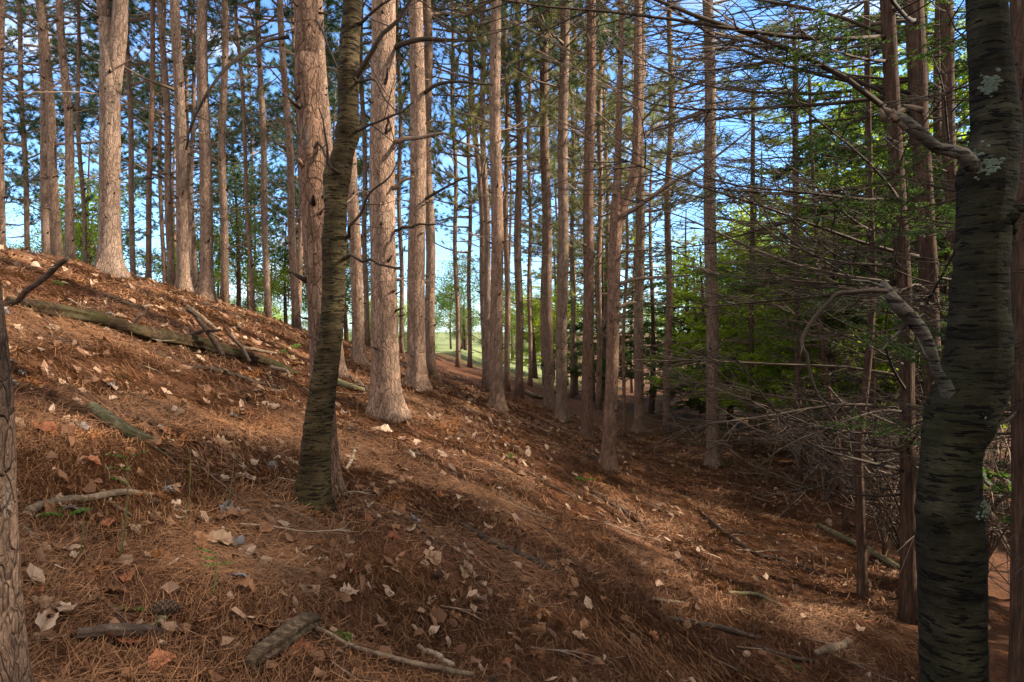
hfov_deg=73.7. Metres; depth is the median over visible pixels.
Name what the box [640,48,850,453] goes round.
cedar tree
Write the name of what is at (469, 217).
pine tree
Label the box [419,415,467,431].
dry fern
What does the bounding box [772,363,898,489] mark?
dead shrub
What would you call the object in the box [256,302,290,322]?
broadleaf tree
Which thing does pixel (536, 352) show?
broadleaf tree
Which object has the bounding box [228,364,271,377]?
dry fern
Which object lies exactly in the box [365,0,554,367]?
pine tree
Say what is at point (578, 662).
fallen leaf
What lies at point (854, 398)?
dead shrub
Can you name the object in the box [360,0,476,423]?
pine tree
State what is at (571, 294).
pine tree
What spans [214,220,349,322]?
broadleaf tree
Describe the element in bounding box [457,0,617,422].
pine tree
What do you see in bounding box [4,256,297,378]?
rotten log
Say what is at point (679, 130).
pine tree
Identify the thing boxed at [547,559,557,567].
fallen leaf
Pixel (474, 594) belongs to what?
fallen leaf
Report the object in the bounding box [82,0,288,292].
pine tree
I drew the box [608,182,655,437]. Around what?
pine tree
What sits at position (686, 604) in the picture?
fallen leaf
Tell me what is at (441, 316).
broadleaf tree
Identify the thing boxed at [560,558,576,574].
fallen leaf
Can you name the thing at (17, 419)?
fallen leaf
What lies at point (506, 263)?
pine tree
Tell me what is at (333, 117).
pine tree
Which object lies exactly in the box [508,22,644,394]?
pine tree
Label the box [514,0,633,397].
pine tree
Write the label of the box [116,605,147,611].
fern
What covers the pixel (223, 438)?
fallen leaf
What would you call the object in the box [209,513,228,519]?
fallen leaf
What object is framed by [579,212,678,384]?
evergreen tree
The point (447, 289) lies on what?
broadleaf tree
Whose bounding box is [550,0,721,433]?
pine tree
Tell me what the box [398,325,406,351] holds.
broadleaf tree
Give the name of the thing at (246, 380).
fallen twig
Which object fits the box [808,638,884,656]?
fallen twig
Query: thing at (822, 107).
evergreen tree
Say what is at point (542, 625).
fallen leaf
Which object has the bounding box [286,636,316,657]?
fallen leaf
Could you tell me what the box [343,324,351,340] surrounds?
broadleaf tree
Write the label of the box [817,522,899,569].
fallen stick
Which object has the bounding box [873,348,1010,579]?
dead shrub
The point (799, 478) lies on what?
cedar tree
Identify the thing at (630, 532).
fallen twig
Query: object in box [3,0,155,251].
pine tree
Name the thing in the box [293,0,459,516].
cherry tree
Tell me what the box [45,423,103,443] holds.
dry fern
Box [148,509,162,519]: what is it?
fallen leaf
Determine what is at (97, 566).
dry fern
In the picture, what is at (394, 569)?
fallen leaf
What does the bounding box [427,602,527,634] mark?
fallen twig
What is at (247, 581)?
fallen leaf
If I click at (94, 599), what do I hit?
fallen leaf
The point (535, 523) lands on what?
fallen twig
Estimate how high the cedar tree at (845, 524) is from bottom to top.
6.075 m
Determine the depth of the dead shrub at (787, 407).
14.13 m
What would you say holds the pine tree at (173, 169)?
on the ground
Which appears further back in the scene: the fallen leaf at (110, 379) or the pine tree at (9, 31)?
the pine tree at (9, 31)
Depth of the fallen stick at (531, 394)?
18.98 m
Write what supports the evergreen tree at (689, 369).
on the ground
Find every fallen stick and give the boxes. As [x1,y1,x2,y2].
[21,522,41,542]
[24,474,153,515]
[27,327,71,342]
[75,623,165,641]
[86,402,164,444]
[101,489,133,517]
[104,293,150,308]
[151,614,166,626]
[185,304,217,328]
[190,365,283,389]
[226,341,276,354]
[243,612,321,670]
[262,620,473,676]
[337,378,364,391]
[344,448,356,470]
[348,375,367,388]
[360,486,389,493]
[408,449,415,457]
[416,644,454,667]
[462,522,558,573]
[497,483,535,509]
[524,389,542,398]
[586,453,598,459]
[590,490,639,521]
[652,597,685,603]
[666,615,762,640]
[698,508,826,576]
[727,591,786,606]
[751,643,814,663]
[813,639,849,656]
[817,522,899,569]
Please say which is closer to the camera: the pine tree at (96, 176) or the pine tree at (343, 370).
the pine tree at (343, 370)
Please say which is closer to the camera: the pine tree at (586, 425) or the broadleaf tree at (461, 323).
the pine tree at (586, 425)
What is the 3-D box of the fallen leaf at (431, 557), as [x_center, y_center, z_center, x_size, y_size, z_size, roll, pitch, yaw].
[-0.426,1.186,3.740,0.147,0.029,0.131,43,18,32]
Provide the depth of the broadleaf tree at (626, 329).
65.32 m
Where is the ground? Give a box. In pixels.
[0,253,1010,681]
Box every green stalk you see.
[77,498,84,564]
[105,450,147,556]
[165,397,169,445]
[183,452,190,528]
[195,547,216,596]
[227,420,234,506]
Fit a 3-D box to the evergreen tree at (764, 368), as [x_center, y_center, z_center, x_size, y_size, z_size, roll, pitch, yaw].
[6.621,-1.343,14.363,5.273,8.212,5.164,-1,1,-38]
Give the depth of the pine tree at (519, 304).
17.39 m
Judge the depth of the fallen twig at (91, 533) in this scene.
2.68 m
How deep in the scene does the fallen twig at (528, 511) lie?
5.45 m
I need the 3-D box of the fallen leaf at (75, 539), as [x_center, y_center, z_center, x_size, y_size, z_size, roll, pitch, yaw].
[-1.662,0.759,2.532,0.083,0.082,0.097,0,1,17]
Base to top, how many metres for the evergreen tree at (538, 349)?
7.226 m
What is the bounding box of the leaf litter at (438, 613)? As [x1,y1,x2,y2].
[0,245,990,681]
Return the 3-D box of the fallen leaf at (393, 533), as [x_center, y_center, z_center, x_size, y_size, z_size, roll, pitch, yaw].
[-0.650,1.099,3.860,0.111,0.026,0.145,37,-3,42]
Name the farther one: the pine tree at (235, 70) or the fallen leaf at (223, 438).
the pine tree at (235, 70)
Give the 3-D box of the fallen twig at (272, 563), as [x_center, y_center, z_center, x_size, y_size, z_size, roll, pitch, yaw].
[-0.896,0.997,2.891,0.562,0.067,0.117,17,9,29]
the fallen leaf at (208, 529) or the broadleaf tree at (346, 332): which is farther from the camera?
the broadleaf tree at (346, 332)
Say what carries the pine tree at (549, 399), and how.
on the ground
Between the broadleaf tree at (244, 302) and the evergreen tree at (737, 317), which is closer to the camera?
the evergreen tree at (737, 317)
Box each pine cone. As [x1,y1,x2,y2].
[145,497,159,505]
[147,599,181,616]
[162,478,173,485]
[433,570,443,577]
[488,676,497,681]
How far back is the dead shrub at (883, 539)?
7.73 m
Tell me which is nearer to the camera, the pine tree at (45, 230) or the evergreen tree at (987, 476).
the evergreen tree at (987, 476)
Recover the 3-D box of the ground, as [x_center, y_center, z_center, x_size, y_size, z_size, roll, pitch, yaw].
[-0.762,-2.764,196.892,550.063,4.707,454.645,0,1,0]
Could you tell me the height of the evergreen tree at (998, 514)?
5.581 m
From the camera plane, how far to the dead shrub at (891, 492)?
7.38 m
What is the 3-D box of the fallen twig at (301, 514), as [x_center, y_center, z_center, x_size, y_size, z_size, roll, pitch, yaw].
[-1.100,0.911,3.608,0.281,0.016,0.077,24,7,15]
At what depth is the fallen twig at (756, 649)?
4.54 m
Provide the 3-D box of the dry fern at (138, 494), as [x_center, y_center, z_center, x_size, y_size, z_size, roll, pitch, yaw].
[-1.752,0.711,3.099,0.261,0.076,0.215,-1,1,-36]
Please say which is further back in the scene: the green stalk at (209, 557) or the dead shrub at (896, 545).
the dead shrub at (896, 545)
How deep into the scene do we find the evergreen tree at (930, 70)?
14.31 m
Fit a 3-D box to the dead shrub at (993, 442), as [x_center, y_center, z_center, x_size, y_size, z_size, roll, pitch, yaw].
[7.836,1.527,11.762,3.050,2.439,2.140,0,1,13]
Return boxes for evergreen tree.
[503,230,596,380]
[532,240,657,383]
[554,251,633,370]
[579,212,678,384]
[593,243,705,413]
[627,249,698,368]
[643,257,745,409]
[644,229,747,418]
[646,227,814,435]
[670,237,778,430]
[684,82,895,453]
[699,172,897,413]
[705,79,920,425]
[723,8,832,397]
[723,177,838,416]
[727,0,1009,349]
[772,2,1010,435]
[780,17,899,424]
[790,0,964,405]
[809,12,1010,472]
[819,1,968,388]
[983,467,1010,523]
[987,393,1010,517]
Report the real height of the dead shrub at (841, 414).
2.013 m
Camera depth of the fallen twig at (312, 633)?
2.41 m
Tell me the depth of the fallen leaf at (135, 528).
2.85 m
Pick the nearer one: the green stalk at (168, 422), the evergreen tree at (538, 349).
the green stalk at (168, 422)
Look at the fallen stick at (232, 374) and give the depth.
6.33 m
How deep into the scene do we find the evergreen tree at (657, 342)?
23.71 m
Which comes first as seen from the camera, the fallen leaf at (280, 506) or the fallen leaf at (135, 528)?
the fallen leaf at (135, 528)
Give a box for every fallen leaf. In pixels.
[12,377,20,387]
[15,417,25,428]
[21,510,39,517]
[27,594,55,607]
[28,584,44,594]
[30,421,56,431]
[31,629,71,641]
[35,611,58,635]
[39,542,52,553]
[42,603,77,612]
[44,500,66,515]
[51,532,81,551]
[52,601,70,606]
[58,414,83,422]
[69,421,89,430]
[81,455,102,466]
[87,592,102,602]
[99,586,127,593]
[100,518,118,526]
[102,377,113,381]
[105,621,151,643]
[113,312,126,317]
[120,570,133,582]
[125,447,137,454]
[129,524,142,535]
[143,434,164,447]
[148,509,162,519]
[148,647,176,670]
[158,554,183,567]
[159,425,176,435]
[162,485,174,493]
[170,499,189,511]
[174,407,188,415]
[188,530,216,546]
[200,526,218,532]
[207,528,236,545]
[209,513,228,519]
[212,434,231,442]
[219,500,232,512]
[229,535,246,544]
[230,572,246,577]
[232,574,257,593]
[235,509,249,517]
[237,544,255,555]
[242,410,255,415]
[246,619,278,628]
[253,663,265,673]
[257,520,274,532]
[266,504,284,508]
[268,460,278,468]
[271,403,279,409]
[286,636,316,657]
[297,583,319,599]
[313,556,328,560]
[328,538,339,555]
[341,582,363,594]
[345,553,352,561]
[346,560,358,573]
[366,510,373,522]
[380,424,391,431]
[382,566,403,576]
[386,523,400,528]
[388,528,400,539]
[392,503,405,512]
[406,524,415,531]
[410,513,420,521]
[423,548,441,566]
[437,489,444,497]
[438,449,447,456]
[450,610,464,621]
[459,487,473,494]
[459,564,468,579]
[466,588,487,604]
[474,555,485,571]
[480,547,493,555]
[493,657,510,663]
[523,623,545,635]
[525,647,547,659]
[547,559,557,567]
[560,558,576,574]
[562,652,581,664]
[571,630,588,645]
[630,633,640,645]
[649,629,657,639]
[679,601,689,607]
[781,598,790,605]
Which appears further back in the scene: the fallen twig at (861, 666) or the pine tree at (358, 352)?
the pine tree at (358, 352)
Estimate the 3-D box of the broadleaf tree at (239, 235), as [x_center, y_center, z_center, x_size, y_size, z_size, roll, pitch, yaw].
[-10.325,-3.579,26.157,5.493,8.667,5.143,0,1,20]
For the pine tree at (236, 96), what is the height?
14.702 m
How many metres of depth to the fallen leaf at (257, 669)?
2.20 m
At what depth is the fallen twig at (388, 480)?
4.81 m
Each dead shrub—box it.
[720,361,847,455]
[722,365,859,468]
[747,388,898,501]
[748,402,998,560]
[761,381,893,467]
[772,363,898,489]
[775,373,892,456]
[777,347,918,488]
[778,374,922,484]
[779,376,918,481]
[779,379,922,491]
[783,356,1008,549]
[784,404,899,510]
[790,381,887,463]
[791,365,920,467]
[795,396,919,496]
[801,362,919,497]
[818,387,918,502]
[828,374,1010,562]
[834,326,1010,555]
[851,437,1008,503]
[853,397,1000,540]
[859,313,1010,583]
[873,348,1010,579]
[878,385,1010,490]
[919,439,1009,544]
[983,421,1010,519]
[985,410,1010,504]
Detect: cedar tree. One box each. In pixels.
[413,0,1023,624]
[527,0,1023,465]
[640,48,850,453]
[652,0,931,494]
[661,76,969,532]
[675,3,955,599]
[730,1,967,515]
[733,0,1010,428]
[759,0,1023,681]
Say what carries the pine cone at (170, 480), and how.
on the ground
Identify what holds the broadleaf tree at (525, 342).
on the ground
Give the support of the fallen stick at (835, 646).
on the ground
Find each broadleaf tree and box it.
[5,145,155,263]
[6,220,95,264]
[6,221,41,251]
[30,218,144,272]
[124,222,262,299]
[137,243,235,300]
[145,138,297,306]
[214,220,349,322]
[216,255,302,315]
[255,295,303,320]
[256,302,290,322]
[259,244,369,316]
[278,305,307,328]
[285,224,407,340]
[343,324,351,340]
[347,294,399,336]
[347,301,406,329]
[397,297,442,339]
[398,310,444,349]
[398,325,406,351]
[425,245,479,352]
[435,285,477,348]
[437,305,480,350]
[442,302,477,348]
[447,306,480,344]
[460,275,526,363]
[471,277,552,348]
[472,326,503,345]
[503,278,581,378]
[503,313,515,359]
[510,333,527,357]
[514,330,541,369]
[527,273,620,385]
[619,309,663,336]
[626,308,678,328]
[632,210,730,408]
[655,180,788,428]
[674,151,788,416]
[697,218,882,444]
[719,167,790,318]
[737,7,968,471]
[767,132,881,361]
[826,147,918,389]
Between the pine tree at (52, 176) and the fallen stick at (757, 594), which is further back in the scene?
the pine tree at (52, 176)
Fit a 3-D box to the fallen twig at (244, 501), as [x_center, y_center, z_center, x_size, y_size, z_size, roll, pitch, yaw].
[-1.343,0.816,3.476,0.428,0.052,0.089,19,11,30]
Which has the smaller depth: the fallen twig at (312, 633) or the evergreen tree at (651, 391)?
the fallen twig at (312, 633)
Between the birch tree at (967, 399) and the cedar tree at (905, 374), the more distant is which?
the cedar tree at (905, 374)
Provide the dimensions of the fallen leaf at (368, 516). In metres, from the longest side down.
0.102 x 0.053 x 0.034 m
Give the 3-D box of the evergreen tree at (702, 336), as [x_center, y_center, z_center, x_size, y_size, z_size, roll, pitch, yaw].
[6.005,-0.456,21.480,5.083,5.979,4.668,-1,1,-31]
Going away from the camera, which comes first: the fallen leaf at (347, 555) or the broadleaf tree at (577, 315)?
the fallen leaf at (347, 555)
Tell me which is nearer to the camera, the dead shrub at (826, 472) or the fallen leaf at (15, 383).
the fallen leaf at (15, 383)
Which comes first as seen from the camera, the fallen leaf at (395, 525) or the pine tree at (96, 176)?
the fallen leaf at (395, 525)
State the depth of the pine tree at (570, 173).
32.77 m
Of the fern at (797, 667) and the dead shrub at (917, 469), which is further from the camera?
the dead shrub at (917, 469)
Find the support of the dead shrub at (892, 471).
on the ground
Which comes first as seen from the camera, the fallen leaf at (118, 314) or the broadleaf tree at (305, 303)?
the fallen leaf at (118, 314)
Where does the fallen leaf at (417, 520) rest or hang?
on the ground
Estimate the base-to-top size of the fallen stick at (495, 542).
0.285 m
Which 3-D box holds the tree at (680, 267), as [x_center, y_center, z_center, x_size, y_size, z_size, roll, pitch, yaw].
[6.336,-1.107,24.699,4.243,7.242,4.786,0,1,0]
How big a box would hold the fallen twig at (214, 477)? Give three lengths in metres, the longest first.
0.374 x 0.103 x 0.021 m
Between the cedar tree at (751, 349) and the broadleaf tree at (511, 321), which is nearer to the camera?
the cedar tree at (751, 349)
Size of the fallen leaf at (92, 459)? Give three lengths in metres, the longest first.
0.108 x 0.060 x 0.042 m
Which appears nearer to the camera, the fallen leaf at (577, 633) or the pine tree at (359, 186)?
the fallen leaf at (577, 633)
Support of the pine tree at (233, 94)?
on the ground
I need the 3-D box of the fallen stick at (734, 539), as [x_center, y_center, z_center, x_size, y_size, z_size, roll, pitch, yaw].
[2.564,2.231,7.657,0.460,0.268,1.926,0,1,-25]
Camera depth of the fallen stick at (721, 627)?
4.76 m
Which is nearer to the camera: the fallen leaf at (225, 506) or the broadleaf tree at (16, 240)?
the fallen leaf at (225, 506)
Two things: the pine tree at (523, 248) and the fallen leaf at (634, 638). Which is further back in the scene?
the pine tree at (523, 248)
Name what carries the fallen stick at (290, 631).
on the ground
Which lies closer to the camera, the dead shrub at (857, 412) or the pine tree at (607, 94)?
the dead shrub at (857, 412)
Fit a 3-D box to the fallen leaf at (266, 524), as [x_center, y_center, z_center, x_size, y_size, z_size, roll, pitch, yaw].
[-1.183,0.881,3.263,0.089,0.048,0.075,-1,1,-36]
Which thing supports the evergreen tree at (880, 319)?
on the ground
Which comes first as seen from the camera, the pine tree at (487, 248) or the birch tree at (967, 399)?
the birch tree at (967, 399)
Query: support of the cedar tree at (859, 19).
on the ground
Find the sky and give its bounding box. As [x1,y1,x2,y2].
[3,0,969,331]
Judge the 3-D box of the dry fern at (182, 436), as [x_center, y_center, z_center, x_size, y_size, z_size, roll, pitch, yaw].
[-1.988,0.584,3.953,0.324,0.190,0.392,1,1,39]
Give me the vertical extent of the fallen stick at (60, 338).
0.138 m
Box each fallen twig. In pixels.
[67,298,105,307]
[77,523,107,547]
[106,603,127,621]
[138,439,200,478]
[200,466,233,487]
[214,364,285,393]
[220,487,268,520]
[240,521,356,531]
[252,553,337,610]
[260,491,309,527]
[277,477,373,494]
[284,504,318,524]
[310,631,363,672]
[330,660,371,681]
[369,474,409,488]
[391,508,460,557]
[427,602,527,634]
[430,512,467,522]
[498,498,554,520]
[501,511,566,536]
[526,470,577,501]
[530,646,625,672]
[604,523,662,541]
[642,500,675,514]
[718,660,766,680]
[724,529,786,540]
[733,548,777,551]
[737,646,784,658]
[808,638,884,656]
[832,653,897,681]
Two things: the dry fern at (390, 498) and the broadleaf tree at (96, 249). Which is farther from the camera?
the broadleaf tree at (96, 249)
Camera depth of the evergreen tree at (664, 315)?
30.98 m
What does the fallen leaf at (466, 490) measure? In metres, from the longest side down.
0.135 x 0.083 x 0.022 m
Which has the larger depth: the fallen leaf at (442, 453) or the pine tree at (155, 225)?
the pine tree at (155, 225)
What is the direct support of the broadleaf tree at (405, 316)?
on the ground
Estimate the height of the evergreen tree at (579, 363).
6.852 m
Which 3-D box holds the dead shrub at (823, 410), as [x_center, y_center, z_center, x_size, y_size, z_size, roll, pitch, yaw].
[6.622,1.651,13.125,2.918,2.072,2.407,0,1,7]
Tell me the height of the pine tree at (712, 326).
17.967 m
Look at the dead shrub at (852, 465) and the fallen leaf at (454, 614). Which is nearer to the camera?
the fallen leaf at (454, 614)
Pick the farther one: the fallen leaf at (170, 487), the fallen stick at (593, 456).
the fallen stick at (593, 456)
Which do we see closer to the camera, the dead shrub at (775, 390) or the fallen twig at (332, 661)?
the fallen twig at (332, 661)
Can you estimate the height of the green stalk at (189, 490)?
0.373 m
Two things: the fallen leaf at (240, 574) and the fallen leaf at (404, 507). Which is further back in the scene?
the fallen leaf at (404, 507)
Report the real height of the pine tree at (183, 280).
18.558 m
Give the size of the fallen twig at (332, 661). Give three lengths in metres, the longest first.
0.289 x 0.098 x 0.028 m
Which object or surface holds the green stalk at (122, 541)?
on the ground
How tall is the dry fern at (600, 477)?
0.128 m
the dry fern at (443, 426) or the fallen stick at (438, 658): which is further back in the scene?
the dry fern at (443, 426)
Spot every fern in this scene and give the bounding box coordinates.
[14,371,70,390]
[38,506,92,516]
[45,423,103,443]
[53,551,135,579]
[81,543,135,574]
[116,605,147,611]
[128,489,158,501]
[137,426,204,454]
[149,538,203,559]
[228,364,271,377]
[246,415,290,433]
[298,504,339,521]
[332,630,352,641]
[377,488,414,507]
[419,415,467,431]
[500,434,527,446]
[506,596,552,617]
[559,648,587,661]
[575,476,595,481]
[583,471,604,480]
[777,658,803,672]
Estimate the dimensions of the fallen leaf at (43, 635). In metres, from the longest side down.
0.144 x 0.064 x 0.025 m
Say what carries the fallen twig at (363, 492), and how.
on the ground
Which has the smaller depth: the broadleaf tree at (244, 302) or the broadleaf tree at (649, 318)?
the broadleaf tree at (244, 302)
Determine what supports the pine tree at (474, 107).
on the ground
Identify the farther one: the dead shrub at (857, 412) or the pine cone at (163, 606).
the dead shrub at (857, 412)
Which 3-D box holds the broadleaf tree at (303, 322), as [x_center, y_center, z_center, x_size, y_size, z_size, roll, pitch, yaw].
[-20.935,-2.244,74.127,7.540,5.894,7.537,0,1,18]
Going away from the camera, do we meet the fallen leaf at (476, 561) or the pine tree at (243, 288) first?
the fallen leaf at (476, 561)
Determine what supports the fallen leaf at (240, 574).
on the ground
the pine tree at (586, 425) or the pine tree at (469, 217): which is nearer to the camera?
the pine tree at (586, 425)
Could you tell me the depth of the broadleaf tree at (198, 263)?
28.07 m
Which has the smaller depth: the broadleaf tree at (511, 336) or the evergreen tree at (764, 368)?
the evergreen tree at (764, 368)
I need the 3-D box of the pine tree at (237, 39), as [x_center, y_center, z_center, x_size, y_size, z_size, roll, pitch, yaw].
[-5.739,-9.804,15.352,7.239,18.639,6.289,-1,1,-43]
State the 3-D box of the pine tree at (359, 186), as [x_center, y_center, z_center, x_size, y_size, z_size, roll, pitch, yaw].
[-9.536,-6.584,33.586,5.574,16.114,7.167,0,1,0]
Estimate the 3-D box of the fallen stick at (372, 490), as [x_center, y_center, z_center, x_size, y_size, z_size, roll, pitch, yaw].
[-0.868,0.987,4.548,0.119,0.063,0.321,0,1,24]
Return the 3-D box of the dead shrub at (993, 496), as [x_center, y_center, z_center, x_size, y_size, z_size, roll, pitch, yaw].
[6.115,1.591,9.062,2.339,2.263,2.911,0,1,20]
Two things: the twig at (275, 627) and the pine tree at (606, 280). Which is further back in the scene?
the pine tree at (606, 280)
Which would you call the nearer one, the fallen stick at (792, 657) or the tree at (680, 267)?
the fallen stick at (792, 657)
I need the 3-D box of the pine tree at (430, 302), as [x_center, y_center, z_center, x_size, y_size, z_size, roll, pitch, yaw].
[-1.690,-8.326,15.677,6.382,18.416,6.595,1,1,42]
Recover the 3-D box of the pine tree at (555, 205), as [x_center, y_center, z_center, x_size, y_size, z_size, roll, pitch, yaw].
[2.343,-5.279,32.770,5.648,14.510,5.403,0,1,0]
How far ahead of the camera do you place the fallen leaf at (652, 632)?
3.98 m
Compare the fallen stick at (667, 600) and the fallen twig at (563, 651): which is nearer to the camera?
the fallen twig at (563, 651)
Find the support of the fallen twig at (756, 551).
on the ground
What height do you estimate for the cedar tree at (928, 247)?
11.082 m
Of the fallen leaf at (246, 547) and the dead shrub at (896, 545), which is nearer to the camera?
the fallen leaf at (246, 547)
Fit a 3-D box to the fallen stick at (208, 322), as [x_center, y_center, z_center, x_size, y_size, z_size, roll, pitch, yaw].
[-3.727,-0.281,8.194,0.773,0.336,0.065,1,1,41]
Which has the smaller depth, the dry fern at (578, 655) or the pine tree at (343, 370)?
the dry fern at (578, 655)
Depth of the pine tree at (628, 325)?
28.80 m
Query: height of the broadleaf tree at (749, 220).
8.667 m
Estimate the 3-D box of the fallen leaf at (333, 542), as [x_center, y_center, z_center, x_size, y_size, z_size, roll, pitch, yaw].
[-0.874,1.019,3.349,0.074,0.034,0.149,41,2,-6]
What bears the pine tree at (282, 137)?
on the ground
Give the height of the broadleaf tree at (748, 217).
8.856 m
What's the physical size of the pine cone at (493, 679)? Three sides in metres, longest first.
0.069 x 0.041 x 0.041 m
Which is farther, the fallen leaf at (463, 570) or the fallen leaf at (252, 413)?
the fallen leaf at (252, 413)
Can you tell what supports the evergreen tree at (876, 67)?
on the ground
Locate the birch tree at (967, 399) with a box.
[800,0,1023,681]
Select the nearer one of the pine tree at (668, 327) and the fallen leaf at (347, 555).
the fallen leaf at (347, 555)
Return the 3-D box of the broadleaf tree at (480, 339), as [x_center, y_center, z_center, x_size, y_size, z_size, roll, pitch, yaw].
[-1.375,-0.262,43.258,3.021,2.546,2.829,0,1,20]
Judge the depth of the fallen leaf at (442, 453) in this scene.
6.30 m
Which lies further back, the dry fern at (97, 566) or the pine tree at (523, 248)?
the pine tree at (523, 248)
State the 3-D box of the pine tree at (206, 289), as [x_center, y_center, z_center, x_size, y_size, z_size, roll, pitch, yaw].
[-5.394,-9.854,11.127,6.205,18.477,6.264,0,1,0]
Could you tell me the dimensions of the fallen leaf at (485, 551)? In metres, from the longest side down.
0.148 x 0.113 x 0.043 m
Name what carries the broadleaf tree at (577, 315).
on the ground
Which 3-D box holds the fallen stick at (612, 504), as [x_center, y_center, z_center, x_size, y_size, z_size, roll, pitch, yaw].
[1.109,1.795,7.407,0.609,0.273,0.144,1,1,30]
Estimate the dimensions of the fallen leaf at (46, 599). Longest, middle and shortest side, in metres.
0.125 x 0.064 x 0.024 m
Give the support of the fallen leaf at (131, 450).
on the ground
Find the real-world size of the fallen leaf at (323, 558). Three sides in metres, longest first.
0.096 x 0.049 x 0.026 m
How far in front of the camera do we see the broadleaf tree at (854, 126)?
13.37 m
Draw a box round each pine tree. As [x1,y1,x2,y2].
[0,0,92,246]
[0,0,98,256]
[0,0,175,278]
[0,280,33,681]
[3,0,93,225]
[3,0,141,254]
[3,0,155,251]
[3,2,81,245]
[4,0,136,254]
[10,0,260,283]
[13,0,221,275]
[17,0,137,258]
[24,0,145,262]
[29,57,163,276]
[52,0,197,274]
[66,0,284,275]
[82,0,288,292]
[121,0,214,278]
[121,24,242,270]
[122,0,213,285]
[124,0,252,293]
[152,83,279,298]
[157,0,279,302]
[180,0,342,311]
[180,0,367,500]
[191,0,265,301]
[192,0,340,317]
[193,0,369,314]
[193,32,297,309]
[196,81,295,300]
[221,0,301,330]
[240,0,369,316]
[241,39,359,328]
[250,20,409,314]
[250,46,404,307]
[261,0,464,346]
[269,73,370,327]
[271,13,398,367]
[271,51,369,341]
[278,0,366,378]
[290,0,459,353]
[333,45,461,348]
[334,0,582,389]
[349,0,493,392]
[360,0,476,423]
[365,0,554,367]
[366,0,514,377]
[395,2,550,367]
[398,0,607,393]
[431,0,557,398]
[434,0,552,412]
[436,0,607,390]
[440,77,555,334]
[449,0,607,386]
[449,0,662,408]
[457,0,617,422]
[486,38,614,384]
[487,0,656,443]
[503,88,610,379]
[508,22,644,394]
[509,19,667,401]
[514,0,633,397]
[528,1,694,410]
[533,73,622,342]
[549,0,687,400]
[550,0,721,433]
[551,107,661,376]
[552,75,650,358]
[566,0,751,473]
[569,15,694,392]
[572,0,816,434]
[582,0,829,467]
[594,66,721,396]
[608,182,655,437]
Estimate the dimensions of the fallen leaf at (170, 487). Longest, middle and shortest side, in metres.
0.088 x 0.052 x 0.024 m
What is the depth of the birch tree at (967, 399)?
1.69 m
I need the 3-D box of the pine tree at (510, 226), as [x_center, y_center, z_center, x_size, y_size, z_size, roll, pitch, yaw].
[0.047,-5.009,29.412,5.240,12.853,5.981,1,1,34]
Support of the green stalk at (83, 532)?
on the ground
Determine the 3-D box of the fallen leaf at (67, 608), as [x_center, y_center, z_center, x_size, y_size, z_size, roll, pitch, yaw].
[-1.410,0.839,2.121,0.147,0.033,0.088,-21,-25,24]
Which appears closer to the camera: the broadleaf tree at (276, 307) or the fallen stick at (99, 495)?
the fallen stick at (99, 495)
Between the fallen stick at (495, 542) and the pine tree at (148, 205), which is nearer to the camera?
the fallen stick at (495, 542)
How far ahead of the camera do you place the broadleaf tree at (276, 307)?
71.76 m
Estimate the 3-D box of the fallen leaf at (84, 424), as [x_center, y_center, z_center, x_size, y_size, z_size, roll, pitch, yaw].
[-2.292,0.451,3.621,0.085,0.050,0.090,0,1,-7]
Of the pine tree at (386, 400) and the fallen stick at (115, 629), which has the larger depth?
the pine tree at (386, 400)
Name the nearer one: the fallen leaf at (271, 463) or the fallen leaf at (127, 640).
the fallen leaf at (127, 640)
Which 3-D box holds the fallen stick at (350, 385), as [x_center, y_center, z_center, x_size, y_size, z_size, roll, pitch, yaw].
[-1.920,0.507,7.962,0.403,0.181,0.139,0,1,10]
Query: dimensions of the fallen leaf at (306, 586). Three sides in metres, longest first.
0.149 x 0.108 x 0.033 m
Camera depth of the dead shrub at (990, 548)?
8.31 m
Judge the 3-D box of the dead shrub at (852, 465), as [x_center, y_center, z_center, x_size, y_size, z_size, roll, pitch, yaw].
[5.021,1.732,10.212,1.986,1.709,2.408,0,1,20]
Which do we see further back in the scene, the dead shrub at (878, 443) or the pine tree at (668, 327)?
the pine tree at (668, 327)
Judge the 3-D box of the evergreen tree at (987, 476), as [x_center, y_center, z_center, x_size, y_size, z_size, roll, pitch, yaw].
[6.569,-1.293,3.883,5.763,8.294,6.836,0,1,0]
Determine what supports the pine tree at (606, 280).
on the ground
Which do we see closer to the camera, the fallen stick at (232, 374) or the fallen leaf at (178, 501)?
the fallen leaf at (178, 501)
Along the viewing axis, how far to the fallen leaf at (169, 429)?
4.05 m
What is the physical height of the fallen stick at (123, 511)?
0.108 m
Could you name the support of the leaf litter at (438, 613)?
on the ground
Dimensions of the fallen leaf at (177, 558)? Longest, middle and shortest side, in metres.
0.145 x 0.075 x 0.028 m

